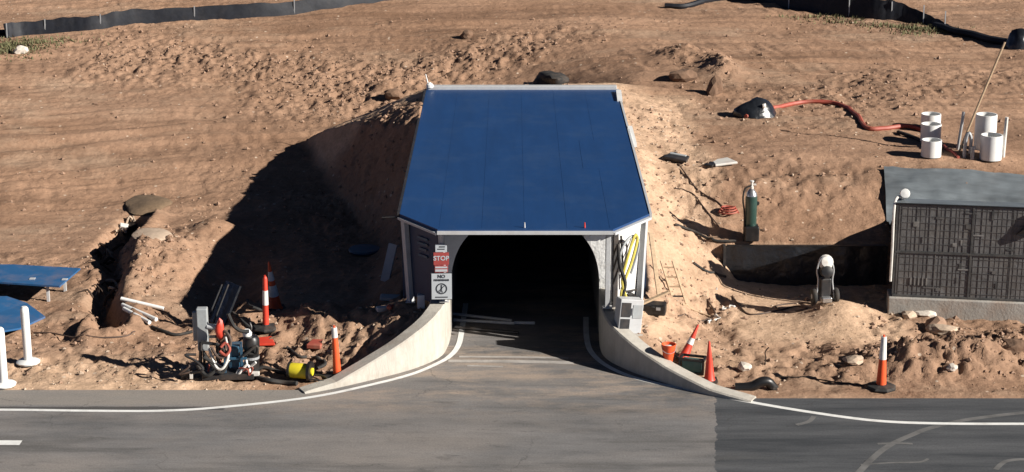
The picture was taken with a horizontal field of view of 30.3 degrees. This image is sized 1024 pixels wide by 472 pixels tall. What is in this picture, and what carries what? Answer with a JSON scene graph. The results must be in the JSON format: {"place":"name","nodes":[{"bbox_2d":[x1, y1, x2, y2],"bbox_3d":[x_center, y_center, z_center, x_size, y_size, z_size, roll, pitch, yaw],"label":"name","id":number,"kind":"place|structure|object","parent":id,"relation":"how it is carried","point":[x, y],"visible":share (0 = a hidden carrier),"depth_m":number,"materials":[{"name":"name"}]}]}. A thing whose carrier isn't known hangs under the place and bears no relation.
{"place":"outdoors","nodes":[
{"label":"outdoors","id":0,"kind":"place"},
{"bbox_2d":[0,0,1023,397],"bbox_3d":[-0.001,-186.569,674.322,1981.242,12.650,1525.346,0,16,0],"label":"ground","id":1,"kind":"structure","parent":0,"point":[42,110],"depth_m":51.02,"materials":[{"name":"soil"}]},
{"bbox_2d":[0,327,16,388],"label":"white marker post","id":2,"kind":"object","parent":1,"relation":"on","point":[6,382],"visible":1,"depth_m":37.76,"materials":[{"name":"plastic"}]},
{"bbox_2d":[13,45,28,53],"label":"stone","id":3,"kind":"object","parent":1,"relation":"on","point":[19,49],"visible":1,"depth_m":62.74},
{"bbox_2d":[0,296,44,331],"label":"blue metal sheet","id":4,"kind":"object","parent":1,"relation":"on","point":[10,318],"visible":0.92,"depth_m":41.50,"materials":[{"name":"metal"}]},
{"bbox_2d":[16,306,39,366],"bbox_3d":[-10.007,2.032,38.930,0.500,1.220,0.500,0,16,0],"label":"white marker post","id":5,"kind":"object","parent":1,"relation":"on","point":[27,359],"visible":1,"depth_m":38.89,"materials":[{"name":"plastic"}]},
{"bbox_2d":[0,264,79,301],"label":"blue metal sheet","id":6,"kind":"object","parent":1,"relation":"on","point":[47,277],"visible":1,"depth_m":43.31,"materials":[{"name":"metal"}]},
{"bbox_2d":[33,331,135,337],"bbox_3d":[-9.299,2.130,40.721,2.299,0.192,0.515,2,16,7],"label":"brown cable","id":7,"kind":"object","parent":1,"relation":"on","point":[86,335],"visible":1,"depth_m":40.56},
{"bbox_2d":[78,279,120,306],"bbox_3d":[-9.344,1.206,44.142,1.318,0.465,1.573,0,16,0],"label":"root tangle","id":8,"kind":"object","parent":1,"relation":"on","point":[109,295],"visible":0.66,"depth_m":43.74,"materials":[{"name":"plant"}]},
{"bbox_2d":[94,243,124,271],"bbox_3d":[-10.138,0.516,46.966,0.949,0.401,2.165,0,16,0],"label":"root tangle","id":9,"kind":"object","parent":1,"relation":"on","point":[98,252],"visible":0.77,"depth_m":47.03,"materials":[{"name":"plant"}]},
{"bbox_2d":[111,215,139,235],"bbox_3d":[-10.107,-0.310,49.626,1.174,0.382,2.034,5,17,17],"label":"root tangle","id":10,"kind":"object","parent":1,"relation":"on","point":[132,219],"visible":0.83,"depth_m":49.41,"materials":[{"name":"plant"}]},
{"bbox_2d":[122,307,150,323],"bbox_3d":[-8.244,1.746,41.512,0.090,0.167,1.010,-15,22,-42],"label":"white pipe","id":11,"kind":"object","parent":1,"relation":"on","point":[129,311],"visible":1,"depth_m":41.48,"materials":[{"name":"plastic"}]},
{"bbox_2d":[121,303,157,320],"bbox_3d":[-8.227,1.678,41.721,1.174,0.173,0.090,13,21,39],"label":"white pipe","id":12,"kind":"object","parent":1,"relation":"on","point":[149,316],"visible":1,"depth_m":41.56,"materials":[{"name":"plastic"}]},
{"bbox_2d":[120,297,164,310],"bbox_3d":[-8.271,1.514,42.298,1.018,0.256,0.090,3,16,11],"label":"white pipe","id":13,"kind":"object","parent":1,"relation":"on","point":[154,306],"visible":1,"depth_m":42.26,"materials":[{"name":"plastic"}]},
{"bbox_2d":[125,194,172,214],"bbox_3d":[-9.775,-0.911,50.913,1.308,0.167,2.062,0,16,0],"label":"stone","id":14,"kind":"object","parent":1,"relation":"on","point":[147,204],"visible":0.97,"depth_m":50.57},
{"bbox_2d":[132,228,172,240],"bbox_3d":[-8.803,-0.046,46.227,0.977,0.120,1.291,-6,17,-20],"label":"pale slab","id":15,"kind":"object","parent":1,"relation":"on","point":[161,234],"depth_m":46.16,"materials":[{"name":"stone"}]},
{"bbox_2d":[151,325,192,335],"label":"black hose","id":16,"kind":"object","parent":1,"relation":"on","point":[171,333],"visible":1,"depth_m":40.92,"materials":[{"name":"rubber"}]},
{"bbox_2d":[3,0,386,37],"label":"silt fence","id":17,"kind":"object","parent":1,"relation":"on","point":[122,18],"visible":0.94,"depth_m":66.71,"materials":[{"name":"black fabric"}]},
{"bbox_2d":[178,307,259,379],"bbox_3d":[-5.929,2.184,38.188,1.649,1.410,0.994,-1,16,-2],"label":"pump skid","id":18,"kind":"object","parent":1,"relation":"on","point":[233,366],"visible":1,"depth_m":38.15,"materials":[{"name":"metal"}]},
{"bbox_2d":[210,280,240,325],"bbox_3d":[-6.253,1.486,41.260,0.505,0.874,0.550,-13,21,-39],"label":"black board","id":19,"kind":"object","parent":1,"relation":"on","point":[230,298],"visible":0.86,"depth_m":41.21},
{"bbox_2d":[208,284,228,323],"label":"steel rails","id":20,"kind":"object","parent":19,"relation":"on","point":[220,304],"visible":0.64,"depth_m":41.20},
{"bbox_2d":[231,311,272,333],"bbox_3d":[-5.632,1.892,40.760,1.208,0.313,0.211,11,19,34],"label":"black hose","id":21,"kind":"object","parent":1,"relation":"on","point":[240,319],"visible":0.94,"depth_m":40.76,"materials":[{"name":"rubber"}]},
{"bbox_2d":[238,299,280,310],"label":"black hose","id":22,"kind":"object","parent":1,"relation":"on","point":[252,306],"visible":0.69,"depth_m":41.12,"materials":[{"name":"rubber"}]},
{"bbox_2d":[252,275,275,332],"bbox_3d":[-5.300,1.418,40.543,0.573,1.206,0.573,7,17,22],"label":"traffic delineator","id":23,"kind":"object","parent":1,"relation":"on","point":[265,326],"visible":1,"depth_m":40.51,"materials":[{"name":"plastic"}]},
{"bbox_2d":[259,336,274,345],"bbox_3d":[-5.231,2.230,40.069,0.386,0.050,0.501,-3,16,-10],"label":"red scrap","id":24,"kind":"object","parent":1,"relation":"on","point":[265,341],"visible":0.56,"depth_m":39.98,"materials":[{"name":"plastic"}]},
{"bbox_2d":[256,365,286,376],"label":"black hose","id":25,"kind":"object","parent":1,"relation":"on","point":[272,369],"visible":0.87,"depth_m":38.51,"materials":[{"name":"rubber"}]},
{"bbox_2d":[254,375,297,385],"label":"black hose","id":26,"kind":"object","parent":1,"relation":"on","point":[275,381],"visible":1,"depth_m":37.97,"materials":[{"name":"rubber"}]},
{"bbox_2d":[268,261,285,309],"bbox_3d":[-5.376,1.120,42.400,0.435,1.180,0.435,-13,22,-17],"label":"traffic cone","id":27,"kind":"object","parent":1,"relation":"on","point":[274,301],"visible":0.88,"depth_m":42.38,"materials":[{"name":"plastic"}]},
{"bbox_2d":[286,346,326,369],"bbox_3d":[-4.344,2.495,39.234,0.351,0.169,1.438,-15,22,-42],"label":"black hose","id":28,"kind":"object","parent":1,"relation":"on","point":[318,358],"visible":1,"depth_m":39.06,"materials":[{"name":"rubber"}]},
{"bbox_2d":[286,361,327,381],"bbox_3d":[-4.031,2.737,38.090,0.986,0.420,0.432,3,16,12],"label":"yellow cable drum","id":29,"kind":"object","parent":1,"relation":"on","point":[301,370],"visible":1,"depth_m":38.02,"materials":[{"name":"plastic"}]},
{"bbox_2d":[306,339,322,348],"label":"red stone","id":30,"kind":"object","parent":1,"relation":"on","point":[314,344],"visible":1,"depth_m":39.64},
{"bbox_2d":[322,325,342,378],"bbox_3d":[-3.537,2.333,38.141,0.572,1.136,0.573,-8,18,-26],"label":"traffic delineator","id":31,"kind":"object","parent":1,"relation":"on","point":[336,361],"visible":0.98,"depth_m":38.09,"materials":[{"name":"plastic"}]},
{"bbox_2d":[348,244,379,255],"bbox_3d":[-3.658,0.344,46.853,0.800,0.100,0.800,0,16,0],"label":"plastic sheet","id":32,"kind":"object","parent":1,"relation":"on","point":[364,249],"visible":1,"depth_m":46.72,"materials":[{"name":"blue paint"}]},
{"bbox_2d":[299,300,451,393],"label":"wing wall","id":33,"kind":"structure","parent":1,"relation":"on","point":[423,339],"depth_m":38.67,"materials":[{"name":"concrete"}]},
{"bbox_2d":[380,243,397,281],"bbox_3d":[-2.847,0.622,43.748,0.280,0.860,0.311,15,22,43],"label":"grey board","id":34,"kind":"object","parent":1,"relation":"on","point":[389,262],"visible":1,"depth_m":43.73,"materials":[{"name":"paint"}]},
{"bbox_2d":[380,294,398,300],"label":"grey slab","id":35,"kind":"structure","parent":1,"relation":"on","point":[386,297],"depth_m":41.26,"materials":[{"name":"paint"}]},
{"bbox_2d":[384,88,402,99],"bbox_3d":[-3.636,-4.310,58.079,0.583,0.456,0.536,0,16,0],"label":"stone","id":36,"kind":"object","parent":1,"relation":"on","point":[394,94],"visible":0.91,"depth_m":57.90,"materials":[{"name":"stone"}]},
{"bbox_2d":[460,29,472,38],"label":"stone","id":37,"kind":"object","parent":1,"relation":"on","point":[467,34],"visible":1,"depth_m":63.66,"materials":[{"name":"stone"}]},
{"bbox_2d":[0,12,974,61],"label":"grass","id":38,"kind":"structure","parent":1,"relation":"on","point":[7,44],"depth_m":64.04,"materials":[{"name":"plant"}]},
{"bbox_2d":[0,15,1023,390],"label":"soil clods","id":39,"kind":"object","parent":1,"relation":"on","point":[288,353],"visible":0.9,"depth_m":50.06,"materials":[{"name":"soil"}]},
{"bbox_2d":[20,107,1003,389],"bbox_3d":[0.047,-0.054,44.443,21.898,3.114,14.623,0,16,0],"label":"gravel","id":40,"kind":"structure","parent":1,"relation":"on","point":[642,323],"depth_m":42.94,"materials":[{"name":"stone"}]},
{"bbox_2d":[382,74,651,330],"bbox_3d":[0.154,-0.960,46.109,5.832,3.273,14.485,0,16,0],"label":"tunnel portal","id":41,"kind":"object","parent":1,"relation":"on","point":[523,159],"visible":0.86,"depth_m":43.11,"materials":[{"name":"blue metal"}]},
{"bbox_2d":[433,244,448,271],"bbox_3d":[-1.468,0.463,39.219,0.323,0.610,0.025,-1,16,-2],"label":"stop sign","id":42,"kind":"object","parent":41,"relation":"attached to","point":[441,259],"visible":1,"depth_m":39.21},
{"bbox_2d":[431,273,451,299],"bbox_3d":[-1.470,1.053,39.395,0.450,0.590,0.046,-1,16,-2],"label":"no pedestrians sign","id":43,"kind":"object","parent":41,"relation":"attached to","point":[441,286],"visible":1,"depth_m":39.39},
{"bbox_2d":[616,243,626,295],"bbox_3d":[2.283,0.830,39.371,0.239,1.392,0.102,-2,16,-7],"label":"black hose","id":44,"kind":"object","parent":41,"relation":"hanging from","point":[621,268],"visible":0.86,"depth_m":39.28,"materials":[{"name":"rubber"}]},
{"bbox_2d":[620,234,638,296],"bbox_3d":[2.465,0.736,39.517,0.122,1.534,0.555,14,21,40],"label":"yellow hose","id":45,"kind":"object","parent":41,"relation":"hanging from","point":[636,236],"visible":0.86,"depth_m":39.45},
{"bbox_2d":[620,235,639,273],"bbox_3d":[2.449,0.408,39.559,0.652,0.860,0.083,-14,21,-41],"label":"grey hose","id":46,"kind":"object","parent":41,"relation":"hanging from","point":[636,254],"visible":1,"depth_m":39.70,"materials":[{"name":"plastic"}]},
{"bbox_2d":[533,71,568,84],"bbox_3d":[1.125,-4.566,54.408,1.032,0.342,1.011,0,16,0],"label":"rock","id":47,"kind":"object","parent":1,"relation":"on","point":[549,78],"visible":0.91,"depth_m":54.12,"materials":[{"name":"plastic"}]},
{"bbox_2d":[614,296,643,336],"bbox_3d":[2.420,1.679,39.159,0.560,0.790,0.420,3,9,-15],"label":"electrical cabinet","id":48,"kind":"object","parent":1,"relation":"on","point":[628,312],"visible":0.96,"depth_m":39.02,"materials":[{"name":"metal"}]},
{"bbox_2d":[628,292,666,315],"bbox_3d":[2.864,1.441,40.114,0.810,0.433,0.387,3,16,10],"label":"tool case","id":49,"kind":"object","parent":1,"relation":"on","point":[657,308],"visible":0.84,"depth_m":40.00,"materials":[{"name":"black plastic"}]},
{"bbox_2d":[648,232,660,294],"bbox_3d":[3.065,0.589,40.605,0.090,1.262,0.562,-5,17,-18],"label":"timber plank","id":50,"kind":"object","parent":1,"relation":"on","point":[654,263],"visible":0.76,"depth_m":40.59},
{"bbox_2d":[644,290,669,304],"bbox_3d":[3.035,1.300,39.926,0.614,0.236,0.100,-6,17,-19],"label":"timber plank","id":51,"kind":"object","parent":1,"relation":"on","point":[656,297],"visible":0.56,"depth_m":39.90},
{"bbox_2d":[661,341,675,361],"bbox_3d":[3.175,2.359,38.314,0.312,0.360,0.305,0,16,0],"label":"orange bucket","id":52,"kind":"object","parent":1,"relation":"on","point":[668,349],"visible":1,"depth_m":38.22,"materials":[{"name":"plastic"}]},
{"bbox_2d":[660,260,686,303],"bbox_3d":[3.557,1.017,41.603,0.272,0.867,0.725,-9,18,-28],"label":"wooden ladder","id":53,"kind":"object","parent":1,"relation":"on","point":[678,279],"visible":1,"depth_m":41.60,"materials":[{"name":"wood"}]},
{"bbox_2d":[663,153,688,162],"bbox_3d":[4.134,-1.966,47.304,0.611,0.070,0.511,12,19,17],"label":"folded mat","id":54,"kind":"object","parent":1,"relation":"on","point":[674,157],"visible":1,"depth_m":47.16,"materials":[{"name":"fabric"}]},
{"bbox_2d":[599,288,755,401],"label":"wing wall","id":55,"kind":"structure","parent":1,"relation":"on","point":[628,350],"depth_m":38.42,"materials":[{"name":"concrete"}]},
{"bbox_2d":[669,69,696,81],"bbox_3d":[5.086,-4.732,56.158,0.872,0.454,0.698,0,16,0],"label":"stone","id":56,"kind":"object","parent":1,"relation":"on","point":[684,75],"visible":0.95,"depth_m":55.92,"materials":[{"name":"stone"}]},
{"bbox_2d":[674,325,698,358],"bbox_3d":[3.659,2.180,38.770,0.319,0.800,0.319,23,3,-16],"label":"traffic cone","id":57,"kind":"object","parent":1,"relation":"on","point":[687,348],"visible":0.81,"depth_m":38.72,"materials":[{"name":"plastic"}]},
{"bbox_2d":[678,353,706,375],"bbox_3d":[3.671,2.609,38.383,0.525,0.325,0.325,5,17,17],"label":"teal crate","id":58,"kind":"object","parent":1,"relation":"on","point":[694,365],"visible":0.85,"depth_m":38.27,"materials":[{"name":"plastic"}]},
{"bbox_2d":[665,0,722,8],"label":"fallen fence strip","id":59,"kind":"object","parent":1,"relation":"on","point":[685,5],"visible":1,"depth_m":67.82,"materials":[{"name":"black fabric"}]},
{"bbox_2d":[675,188,718,226],"bbox_3d":[4.532,-0.711,45.329,0.286,0.566,1.795,-10,19,-30],"label":"grey cable","id":60,"kind":"object","parent":1,"relation":"on","point":[700,203],"visible":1,"depth_m":45.34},
{"bbox_2d":[678,163,724,209],"bbox_3d":[4.541,-1.202,46.095,0.224,0.642,2.339,-7,18,-24],"label":"grey cable","id":61,"kind":"object","parent":1,"relation":"on","point":[697,188],"visible":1,"depth_m":46.00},
{"bbox_2d":[675,223,735,242],"bbox_3d":[4.536,-0.078,44.295,1.463,0.380,0.247,5,17,18],"label":"black hose","id":62,"kind":"object","parent":1,"relation":"on","point":[706,237],"visible":1,"depth_m":44.31,"materials":[{"name":"rubber"}]},
{"bbox_2d":[702,341,717,383],"bbox_3d":[3.970,2.517,38.029,0.319,0.860,0.319,-2,16,1],"label":"traffic cone","id":63,"kind":"object","parent":1,"relation":"on","point":[709,373],"visible":0.88,"depth_m":38.01,"materials":[{"name":"plastic"}]},
{"bbox_2d":[694,262,726,277],"bbox_3d":[4.578,0.798,43.536,0.852,0.461,0.165,-6,17,-19],"label":"black hose","id":64,"kind":"object","parent":1,"relation":"on","point":[705,270],"visible":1,"depth_m":43.45,"materials":[{"name":"rubber"}]},
{"bbox_2d":[706,75,722,95],"bbox_3d":[5.824,-4.213,54.388,0.489,0.833,0.586,0,16,0],"label":"stone","id":65,"kind":"object","parent":1,"relation":"on","point":[715,86],"visible":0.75,"depth_m":54.20,"materials":[{"name":"stone"}]},
{"bbox_2d":[713,157,736,165],"bbox_3d":[5.266,-1.850,47.172,0.570,0.060,0.539,-9,18,-13],"label":"white board","id":66,"kind":"object","parent":1,"relation":"on","point":[723,161],"visible":1,"depth_m":47.03,"materials":[{"name":"plastic"}]},
{"bbox_2d":[718,205,738,214],"bbox_3d":[5.166,-0.630,45.039,0.508,0.198,0.492,0,16,0],"label":"red hose coil","id":67,"kind":"object","parent":1,"relation":"on","point":[727,208],"visible":1,"depth_m":44.90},
{"bbox_2d":[738,362,751,370],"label":"stone","id":68,"kind":"object","parent":1,"relation":"on","point":[744,366],"visible":1,"depth_m":38.61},
{"bbox_2d":[742,180,759,241],"bbox_3d":[5.555,-0.586,44.028,0.410,1.452,0.348,0,16,0],"label":"gas cylinder","id":69,"kind":"object","parent":1,"relation":"on","point":[751,228],"visible":1,"depth_m":43.97,"materials":[{"name":"green paint"}]},
{"bbox_2d":[733,97,775,118],"bbox_3d":[6.620,-3.507,51.364,1.141,0.509,0.952,4,17,14],"label":"black bag","id":70,"kind":"object","parent":1,"relation":"on","point":[757,108],"visible":1,"depth_m":51.13,"materials":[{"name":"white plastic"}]},
{"bbox_2d":[735,376,778,390],"bbox_3d":[4.882,2.957,37.692,0.883,0.335,0.272,0,16,0],"label":"black pipe bend","id":71,"kind":"object","parent":1,"relation":"on","point":[769,383],"visible":0.99,"depth_m":37.59,"materials":[{"name":"plastic"}]},
{"bbox_2d":[732,295,813,314],"bbox_3d":[5.885,1.523,42.555,1.753,0.194,1.161,0,16,0],"label":"grey cable","id":72,"kind":"object","parent":1,"relation":"on","point":[778,309],"visible":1,"depth_m":42.33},
{"bbox_2d":[722,244,887,285],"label":"shoring wall","id":73,"kind":"structure","parent":1,"relation":"on","point":[854,265],"depth_m":44.10,"materials":[{"name":"metal"}]},
{"bbox_2d":[776,376,863,385],"bbox_3d":[6.219,2.908,38.169,1.784,0.095,0.053,6,17,19],"label":"fallen cable","id":74,"kind":"object","parent":1,"relation":"on","point":[818,379],"visible":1,"depth_m":38.16,"materials":[{"name":"black rubber"}]},
{"bbox_2d":[810,254,839,303],"bbox_3d":[6.932,0.972,41.778,0.600,1.090,0.401,-2,16,-8],"label":"hand trolley","id":75,"kind":"object","parent":1,"relation":"on","point":[827,271],"visible":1,"depth_m":41.74,"materials":[{"name":"metal"}]},
{"bbox_2d":[744,99,920,131],"bbox_3d":[8.996,-3.282,51.487,4.824,0.292,2.734,6,17,19],"label":"red hose","id":76,"kind":"object","parent":1,"relation":"on","point":[859,117],"visible":0.91,"depth_m":51.45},
{"bbox_2d":[752,0,948,25],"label":"silt fence","id":77,"kind":"object","parent":1,"relation":"on","point":[884,10],"visible":0.89,"depth_m":65.97,"materials":[{"name":"black fabric"}]},
{"bbox_2d":[842,355,862,364],"bbox_3d":[7.003,2.526,38.730,0.449,0.182,0.370,-9,19,-30],"label":"stone","id":78,"kind":"object","parent":1,"relation":"on","point":[854,359],"visible":1,"depth_m":38.62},
{"bbox_2d":[866,335,895,392],"bbox_3d":[7.371,2.498,37.607,0.573,1.120,0.573,-11,19,-33],"label":"traffic delineator","id":79,"kind":"object","parent":1,"relation":"on","point":[880,384],"visible":1,"depth_m":37.57,"materials":[{"name":"plastic"}]},
{"bbox_2d":[902,311,916,318],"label":"stone","id":80,"kind":"object","parent":1,"relation":"on","point":[908,314],"visible":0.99,"depth_m":41.78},
{"bbox_2d":[897,130,921,142],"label":"black hose","id":81,"kind":"object","parent":1,"relation":"on","point":[916,138],"visible":0.66,"depth_m":49.40,"materials":[{"name":"rubber"}]},
{"bbox_2d":[914,310,936,317],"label":"stone","id":82,"kind":"object","parent":1,"relation":"on","point":[927,313],"visible":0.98,"depth_m":41.91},
{"bbox_2d":[920,112,940,126],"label":"white pipe","id":83,"kind":"object","parent":1,"relation":"on","point":[930,116],"visible":0.63,"depth_m":49.94,"materials":[{"name":"plastic"}]},
{"bbox_2d":[920,122,941,140],"bbox_3d":[10.808,-2.653,48.777,0.520,0.500,0.515,0,16,0],"label":"white pipe","id":84,"kind":"object","parent":1,"relation":"on","point":[931,129],"visible":0.81,"depth_m":48.57,"materials":[{"name":"plastic"}]},
{"bbox_2d":[921,137,941,157],"bbox_3d":[10.546,-2.217,47.529,0.500,0.420,0.495,0,16,0],"label":"white pipe","id":85,"kind":"object","parent":1,"relation":"on","point":[931,147],"visible":1,"depth_m":47.35,"materials":[{"name":"plastic"}]},
{"bbox_2d":[925,316,946,325],"bbox_3d":[9.268,1.948,41.306,0.477,0.423,0.498,0,16,0],"label":"stone","id":86,"kind":"object","parent":1,"relation":"on","point":[936,320],"visible":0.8,"depth_m":41.21,"materials":[{"name":"stone"}]},
{"bbox_2d":[925,324,957,334],"bbox_3d":[9.337,2.021,41.036,0.665,0.183,0.503,12,20,36],"label":"stone","id":87,"kind":"object","parent":1,"relation":"on","point":[940,329],"visible":0.93,"depth_m":40.91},
{"bbox_2d":[942,141,959,158],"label":"red hose","id":88,"kind":"object","parent":1,"relation":"on","point":[945,147],"visible":0.84,"depth_m":47.76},
{"bbox_2d":[946,363,957,370],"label":"stone","id":89,"kind":"object","parent":1,"relation":"on","point":[952,367],"visible":1,"depth_m":38.22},
{"bbox_2d":[884,166,1023,323],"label":"shed","id":90,"kind":"object","parent":1,"relation":"on","point":[957,248],"visible":0.98,"depth_m":41.76,"materials":[{"name":"grey metal"}]},
{"bbox_2d":[900,188,909,199],"bbox_3d":[8.655,-0.924,41.643,0.230,0.261,0.219,2,16,8],"label":"floodlight","id":91,"kind":"object","parent":90,"relation":"attached to","point":[904,193],"visible":1,"depth_m":41.56,"materials":[{"name":"white plastic"}]},
{"bbox_2d":[956,111,964,149],"bbox_3d":[11.374,-2.621,47.953,0.180,1.087,0.080,0,16,0],"label":"thin pipe","id":92,"kind":"object","parent":1,"relation":"on","point":[960,131],"visible":0.97,"depth_m":47.91,"materials":[{"name":"metal"}]},
{"bbox_2d":[962,132,972,157],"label":"thin pipe","id":93,"kind":"object","parent":1,"relation":"on","point":[969,135],"visible":1,"depth_m":47.34,"materials":[{"name":"metal"}]},
{"bbox_2d":[932,22,1007,44],"bbox_3d":[15.127,-6.680,62.519,0.397,0.296,3.916,-7,18,-24],"label":"fallen fence strip","id":94,"kind":"object","parent":1,"relation":"on","point":[979,36],"visible":0.99,"depth_m":62.41,"materials":[{"name":"black fabric"}]},
{"bbox_2d":[958,42,1005,151],"bbox_3d":[11.827,-3.476,47.617,1.144,2.820,0.063,-5,17,-15],"label":"leaning pole","id":95,"kind":"object","parent":1,"relation":"on","point":[983,92],"visible":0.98,"depth_m":47.58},
{"bbox_2d":[974,112,997,149],"bbox_3d":[12.051,-2.651,48.111,0.540,0.920,0.535,0,16,0],"label":"white pipe","id":96,"kind":"object","parent":1,"relation":"on","point":[985,122],"visible":0.78,"depth_m":47.89,"materials":[{"name":"plastic"}]},
{"bbox_2d":[979,132,1002,160],"bbox_3d":[11.995,-2.231,47.317,0.540,0.620,0.534,0,16,0],"label":"white pipe","id":97,"kind":"object","parent":1,"relation":"on","point":[991,143],"visible":1,"depth_m":47.13,"materials":[{"name":"plastic"}]},
{"bbox_2d":[1002,117,1008,157],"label":"thin pipe","id":98,"kind":"object","parent":1,"relation":"on","point":[1004,137],"visible":1,"depth_m":47.34,"materials":[{"name":"white plastic"}]},
{"bbox_2d":[1000,339,1023,353],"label":"stone","id":99,"kind":"object","parent":1,"relation":"on","point":[1014,346],"visible":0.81,"depth_m":39.16,"materials":[{"name":"stone"}]},
{"bbox_2d":[1004,28,1023,49],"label":"black bag","id":100,"kind":"object","parent":1,"relation":"on","point":[1015,40],"visible":0.99,"depth_m":60.31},
{"bbox_2d":[0,235,1023,471],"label":"road","id":101,"kind":"structure","parent":0,"point":[586,411],"depth_m":36.06,"materials":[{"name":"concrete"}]},
{"bbox_2d":[0,440,21,444],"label":"road marking","id":102,"kind":"object","parent":101,"relation":"on","point":[10,442],"visible":1,"depth_m":35.05,"materials":[{"name":"white paint"}]},
{"bbox_2d":[0,358,447,411],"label":"edge line","id":103,"kind":"object","parent":101,"relation":"on","point":[354,388],"visible":1,"depth_m":36.86,"materials":[{"name":"white paint"}]},
{"bbox_2d":[445,303,467,358],"bbox_3d":[-1.130,2.046,41.209,0.270,0.001,3.739,1,16,5],"label":"edge line","id":104,"kind":"object","parent":101,"relation":"on","point":[460,336],"visible":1,"depth_m":40.85,"materials":[{"name":"white paint"}]},
{"bbox_2d":[453,312,511,321],"bbox_3d":[-0.655,1.802,41.931,1.378,0.070,0.070,6,17,19],"label":"steel bar","id":105,"kind":"object","parent":101,"relation":"on","point":[481,317],"visible":1,"depth_m":41.90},
{"bbox_2d":[453,318,513,324],"bbox_3d":[-0.619,1.886,41.640,1.362,0.070,0.070,3,16,9],"label":"steel bar","id":106,"kind":"object","parent":101,"relation":"on","point":[483,321],"visible":1,"depth_m":41.62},
{"bbox_2d":[455,326,518,333],"bbox_3d":[-0.553,2.044,41.092,1.431,0.070,0.070,4,17,14],"label":"steel bar","id":107,"kind":"object","parent":101,"relation":"on","point":[486,330],"visible":1,"depth_m":41.06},
{"bbox_2d":[448,360,573,363],"bbox_3d":[-0.022,2.610,39.266,2.614,0.001,0.197,1,16,2],"label":"stop line","id":108,"kind":"object","parent":101,"relation":"on","point":[524,361],"visible":1,"depth_m":39.27,"materials":[{"name":"paint"}]},
{"bbox_2d":[459,356,567,358],"bbox_3d":[0.035,2.533,39.531,2.290,0.001,0.120,1,16,2],"label":"stop line","id":109,"kind":"object","parent":101,"relation":"on","point":[514,357],"visible":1,"depth_m":39.51,"materials":[{"name":"paint"}]},
{"bbox_2d":[583,317,1023,424],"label":"edge line","id":110,"kind":"object","parent":101,"relation":"on","point":[587,339],"visible":1,"depth_m":36.81,"materials":[{"name":"white paint"}]},
{"bbox_2d":[861,458,928,464],"bbox_3d":[6.937,4.094,34.127,1.324,0.001,0.167,-3,16,-12],"label":"tyre mark","id":111,"kind":"object","parent":101,"relation":"on","point":[926,459],"visible":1,"depth_m":34.14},
{"bbox_2d":[856,411,1023,471],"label":"tyre mark","id":112,"kind":"object","parent":101,"relation":"on","point":[873,457],"visible":1,"depth_m":35.47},
{"bbox_2d":[993,458,1023,469],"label":"tyre mark","id":113,"kind":"object","parent":101,"relation":"on","point":[998,466],"visible":1,"depth_m":34.14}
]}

